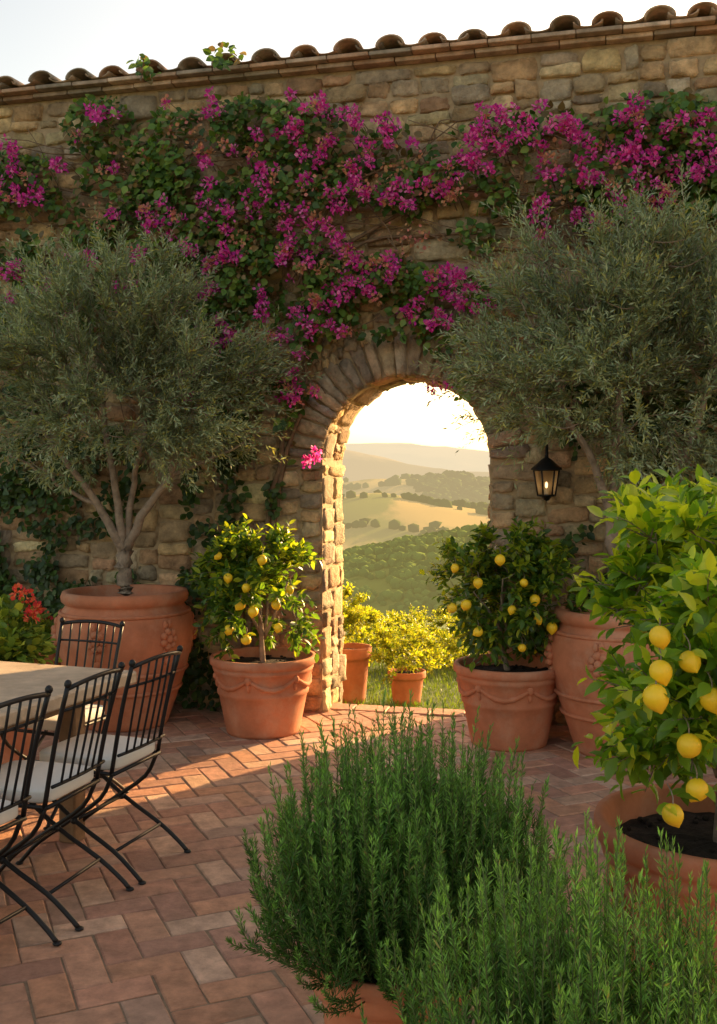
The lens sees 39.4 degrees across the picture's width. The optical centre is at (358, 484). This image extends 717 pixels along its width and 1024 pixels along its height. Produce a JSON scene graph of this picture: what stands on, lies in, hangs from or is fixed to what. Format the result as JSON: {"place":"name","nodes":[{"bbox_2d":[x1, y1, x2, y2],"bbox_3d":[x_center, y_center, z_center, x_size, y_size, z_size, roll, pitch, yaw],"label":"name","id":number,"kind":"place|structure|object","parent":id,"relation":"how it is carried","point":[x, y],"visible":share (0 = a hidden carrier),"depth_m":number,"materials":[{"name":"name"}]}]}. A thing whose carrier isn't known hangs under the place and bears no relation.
{"place":"outdoors","nodes":[
{"label":"outdoors","id":0,"kind":"place"},
{"bbox_2d":[0,704,716,1023],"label":"brick paving","id":1,"kind":"structure","parent":0,"point":[155,949],"depth_m":4.22,"materials":[{"name":"brown brick"}]},
{"bbox_2d":[0,654,38,764],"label":"terracotta pot","id":2,"kind":"object","parent":1,"relation":"on","point":[7,750],"visible":0.06,"depth_m":5.62,"materials":[{"name":"ceramic"}]},
{"bbox_2d":[0,583,62,664],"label":"geranium plant","id":3,"kind":"object","parent":2,"relation":"in","point":[16,631],"visible":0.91,"depth_m":5.67,"materials":[{"name":"green plant"}]},
{"bbox_2d":[0,685,61,945],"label":"patio chair","id":4,"kind":"object","parent":1,"relation":"on","point":[8,810],"visible":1,"depth_m":3.56,"materials":[{"name":"metal"}]},
{"bbox_2d":[39,648,60,664],"bbox_3d":[-2.250,1.375,6.950,0.482,0.550,0.478,0,0,0],"label":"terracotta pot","id":5,"kind":"object","parent":1,"relation":"on","point":[51,657],"visible":0.01,"depth_m":6.78,"materials":[{"name":"ceramic"}]},
{"bbox_2d":[23,606,57,656],"bbox_3d":[-2.255,1.031,6.940,0.635,0.408,0.667,0,0,0],"label":"geranium plant","id":6,"kind":"object","parent":5,"relation":"in","point":[48,623],"visible":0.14,"depth_m":6.87,"materials":[{"name":"green plant"}]},
{"bbox_2d":[0,617,128,829],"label":"patio chair","id":7,"kind":"object","parent":1,"relation":"on","point":[49,724],"visible":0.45,"depth_m":5.30,"materials":[{"name":"metal"}]},
{"bbox_2d":[0,662,133,931],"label":"patio chair","id":8,"kind":"object","parent":1,"relation":"on","point":[51,779],"visible":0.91,"depth_m":3.88,"materials":[{"name":"metal"}]},
{"bbox_2d":[0,661,135,843],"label":"dining table","id":9,"kind":"object","parent":1,"relation":"on","point":[18,679],"visible":0.6,"depth_m":4.59,"materials":[{"name":"stone"}]},
{"bbox_2d":[15,645,190,884],"bbox_3d":[-1.122,1.185,4.410,0.654,0.929,0.421,0,0,20],"label":"patio chair","id":10,"kind":"object","parent":1,"relation":"on","point":[120,751],"visible":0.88,"depth_m":4.31,"materials":[{"name":"metal"}]},
{"bbox_2d":[50,584,197,732],"bbox_3d":[-1.620,1.190,6.950,0.996,0.920,0.956,0,0,-11],"label":"terracotta urn","id":11,"kind":"object","parent":1,"relation":"on","point":[157,619],"visible":0.71,"depth_m":6.61,"materials":[{"name":"ceramic"}]},
{"bbox_2d":[0,205,324,595],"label":"olive tree","id":12,"kind":"object","parent":11,"relation":"in","point":[134,341],"visible":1,"depth_m":6.62,"materials":[{"name":"green plant"}]},
{"bbox_2d":[210,646,314,739],"bbox_3d":[-0.640,1.395,6.720,0.714,0.510,0.706,0,0,0],"label":"terracotta pot","id":13,"kind":"object","parent":1,"relation":"on","point":[263,701],"visible":0.98,"depth_m":6.48,"materials":[{"name":"ceramic"}]},
{"bbox_2d":[177,513,326,662],"bbox_3d":[-0.723,0.711,6.646,1.035,1.047,0.877,0,0,0],"label":"lemon tree","id":14,"kind":"object","parent":13,"relation":"on","point":[242,568],"visible":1,"depth_m":6.56,"materials":[{"name":"green plant"}]},
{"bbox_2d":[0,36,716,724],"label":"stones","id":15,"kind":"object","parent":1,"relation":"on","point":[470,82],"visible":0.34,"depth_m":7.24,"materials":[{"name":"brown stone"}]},
{"bbox_2d":[0,41,716,646],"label":"bougainvillea vine","id":16,"kind":"object","parent":15,"relation":"attached to","point":[652,143],"visible":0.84,"depth_m":7.00,"materials":[{"name":"purple plant"}]},
{"bbox_2d":[0,334,716,710],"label":"climbing ivy","id":17,"kind":"object","parent":15,"relation":"attached to","point":[194,672],"visible":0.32,"depth_m":7.47,"materials":[{"name":"green plant"}]},
{"bbox_2d":[309,937,470,1023],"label":"terracotta pot","id":18,"kind":"object","parent":1,"relation":"on","point":[377,1008],"visible":0.16,"depth_m":2.46,"materials":[{"name":"ceramic"}]},
{"bbox_2d":[225,688,584,1023],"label":"rosemary bush","id":19,"kind":"object","parent":18,"relation":"in","point":[361,885],"visible":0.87,"depth_m":2.48,"materials":[{"name":"green plant"}]},
{"bbox_2d":[330,703,465,716],"bbox_3d":[0.375,1.722,7.318,1.245,0.156,0.195,0,0,13],"label":"threshold step","id":20,"kind":"object","parent":1,"relation":"on","point":[388,709],"visible":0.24,"depth_m":7.33,"materials":[{"name":"stone"}]},
{"bbox_2d":[453,653,557,751],"bbox_3d":[0.965,1.395,6.420,0.714,0.510,0.706,0,0,-29],"label":"terracotta pot","id":21,"kind":"object","parent":1,"relation":"on","point":[519,698],"visible":0.87,"depth_m":6.17,"materials":[{"name":"ceramic"}]},
{"bbox_2d":[419,516,598,672],"bbox_3d":[0.960,0.711,6.417,1.138,1.048,1.028,0,0,0],"label":"lemon tree","id":22,"kind":"object","parent":21,"relation":"on","point":[538,566],"visible":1,"depth_m":6.21,"materials":[{"name":"green plant"}]},
{"bbox_2d":[544,603,657,757],"bbox_3d":[1.620,1.210,6.220,0.892,0.880,0.929,0,0,38],"label":"terracotta urn","id":23,"kind":"object","parent":1,"relation":"on","point":[573,649],"visible":0.33,"depth_m":5.97,"materials":[{"name":"ceramic"}]},
{"bbox_2d":[411,160,716,615],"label":"olive tree","id":24,"kind":"object","parent":23,"relation":"in","point":[603,321],"visible":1,"depth_m":5.95,"materials":[{"name":"green plant"}]},
{"bbox_2d":[594,783,716,1023],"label":"terracotta pot","id":25,"kind":"object","parent":1,"relation":"on","point":[642,820],"visible":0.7,"depth_m":3.03,"materials":[{"name":"ceramic"}]},
{"bbox_2d":[568,463,716,842],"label":"lemon tree","id":26,"kind":"object","parent":25,"relation":"on","point":[664,706],"visible":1,"depth_m":2.90,"materials":[{"name":"green plant"}]},
{"bbox_2d":[0,0,716,450],"label":"sky","id":27,"kind":"structure","parent":0,"point":[57,37],"materials":[{"name":"white"}]},
{"bbox_2d":[342,536,465,618],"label":"hillside","id":28,"kind":"structure","parent":0,"point":[378,586],"depth_m":167.99,"materials":[{"name":"green plant"}]},
{"bbox_2d":[342,523,488,619],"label":"distant woodland","id":29,"kind":"object","parent":28,"relation":"on","point":[397,553],"visible":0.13,"depth_m":174.79,"materials":[{"name":"green plant"}]},
{"bbox_2d":[342,479,476,496],"bbox_3d":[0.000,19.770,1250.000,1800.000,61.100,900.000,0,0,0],"label":"wooded hills","id":30,"kind":"structure","parent":0,"point":[403,487],"depth_m":1033.43,"materials":[{"name":"green plant"}]},
{"bbox_2d":[342,470,489,503],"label":"distant woodland","id":31,"kind":"object","parent":30,"relation":"on","point":[451,485],"visible":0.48,"depth_m":1023.38,"materials":[{"name":"green plant"}]},
{"bbox_2d":[342,620,476,709],"bbox_3d":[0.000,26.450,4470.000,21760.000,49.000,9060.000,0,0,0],"label":"ground","id":32,"kind":"structure","parent":0,"point":[453,689],"depth_m":9.63,"materials":[{"name":"green plant"}]},
{"bbox_2d":[342,643,371,704],"bbox_3d":[-0.080,1.700,9.000,0.402,0.500,0.398,0,0,0],"label":"terracotta pot","id":33,"kind":"object","parent":32,"relation":"on","point":[354,683],"visible":0.64,"depth_m":8.86,"materials":[{"name":"ceramic"}]},
{"bbox_2d":[342,582,385,642],"bbox_3d":[-0.103,1.168,8.994,0.597,0.606,0.821,0,0,27],"label":"garden shrub","id":34,"kind":"object","parent":33,"relation":"on","point":[355,616],"visible":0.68,"depth_m":8.96,"materials":[{"name":"yellow plant"}]},
{"bbox_2d":[0,34,716,725],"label":"stone wall","id":35,"kind":"structure","parent":32,"relation":"on","point":[538,80],"depth_m":7.22,"materials":[{"name":"brown stone"}]},
{"bbox_2d":[0,16,716,104],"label":"coping courses","id":36,"kind":"object","parent":35,"relation":"on","point":[610,35],"visible":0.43,"depth_m":7.08,"materials":[{"name":"stone"}]},
{"bbox_2d":[0,1,716,89],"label":"terracotta roof tiles","id":37,"kind":"structure","parent":36,"relation":"on","point":[656,13],"depth_m":7.05,"materials":[{"name":"ceramic"}]},
{"bbox_2d":[288,332,529,458],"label":"arch voussoirs","id":38,"kind":"object","parent":35,"relation":"attached to","point":[390,355],"visible":0.59,"depth_m":7.14,"materials":[{"name":"stone"}]},
{"bbox_2d":[531,444,561,500],"bbox_3d":[1.252,-0.083,6.725,0.192,0.387,0.276,0,0,-10],"label":"wall lantern","id":39,"kind":"object","parent":35,"relation":"attached to","point":[546,469],"depth_m":6.64,"materials":[{"name":"metal"}]},
{"bbox_2d":[344,601,402,646],"bbox_3d":[-0.046,1.718,11.213,1.093,0.784,1.058,0,0,21],"label":"garden shrub","id":40,"kind":"object","parent":32,"relation":"on","point":[360,638],"visible":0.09,"depth_m":11.17,"materials":[{"name":"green plant"}]},
{"bbox_2d":[353,605,428,647],"bbox_3d":[0.335,1.772,12.225,1.172,0.666,1.100,0,0,-42],"label":"garden shrub","id":41,"kind":"object","parent":32,"relation":"on","point":[391,616],"visible":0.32,"depth_m":12.11,"materials":[{"name":"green plant"}]},
{"bbox_2d":[388,667,425,706],"bbox_3d":[0.430,1.800,8.900,0.342,0.300,0.338,0,0,0],"label":"terracotta pot","id":42,"kind":"object","parent":32,"relation":"on","point":[404,682],"visible":0.73,"depth_m":8.78,"materials":[{"name":"ceramic"}]},
{"bbox_2d":[364,623,449,687],"bbox_3d":[0.433,1.516,8.892,0.766,0.584,0.809,0,0,0],"label":"garden shrub","id":43,"kind":"object","parent":42,"relation":"in","point":[391,648],"visible":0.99,"depth_m":8.84,"materials":[{"name":"yellow plant"}]},
{"bbox_2d":[387,605,460,638],"bbox_3d":[1.138,1.827,12.549,1.442,0.546,1.096,0,0,-19],"label":"garden shrub","id":44,"kind":"object","parent":32,"relation":"on","point":[445,621],"visible":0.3,"depth_m":12.60,"materials":[{"name":"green plant"}]},
{"bbox_2d":[381,619,468,674],"bbox_3d":[0.723,1.722,10.571,1.157,0.626,1.023,0,0,-21],"label":"garden shrub","id":45,"kind":"object","parent":32,"relation":"on","point":[450,661],"visible":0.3,"depth_m":10.56,"materials":[{"name":"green plant"}]},
{"bbox_2d":[442,619,487,662],"bbox_3d":[1.468,1.711,11.027,1.246,0.722,1.229,0,0,0],"label":"garden shrub","id":46,"kind":"object","parent":32,"relation":"on","point":[455,647],"visible":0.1,"depth_m":10.93,"materials":[{"name":"green plant"}]},
{"bbox_2d":[342,450,488,481],"bbox_3d":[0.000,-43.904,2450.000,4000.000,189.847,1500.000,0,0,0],"label":"hills","id":47,"kind":"structure","parent":0,"point":[360,466],"depth_m":2165.53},
{"bbox_2d":[342,493,489,549],"bbox_3d":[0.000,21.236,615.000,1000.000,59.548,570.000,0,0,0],"label":"field hills","id":48,"kind":"structure","parent":0,"point":[384,511],"depth_m":514.73,"materials":[{"name":"beige plant"}]},
{"bbox_2d":[342,489,489,535],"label":"distant woodland","id":49,"kind":"object","parent":48,"relation":"on","point":[480,508],"visible":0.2,"depth_m":544.48,"materials":[{"name":"green plant"}]},
{"bbox_2d":[344,443,489,471],"bbox_3d":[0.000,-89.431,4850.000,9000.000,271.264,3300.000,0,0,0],"label":"farthest hills","id":50,"kind":"structure","parent":0,"point":[450,458],"depth_m":4330.16,"materials":[{"name":"beige"}]},
{"bbox_2d":[360,807,716,1023],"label":"rosemary bush","id":51,"kind":"object","parent":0,"point":[599,986],"visible":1,"depth_m":1.69,"materials":[{"name":"green plant"}]}
]}

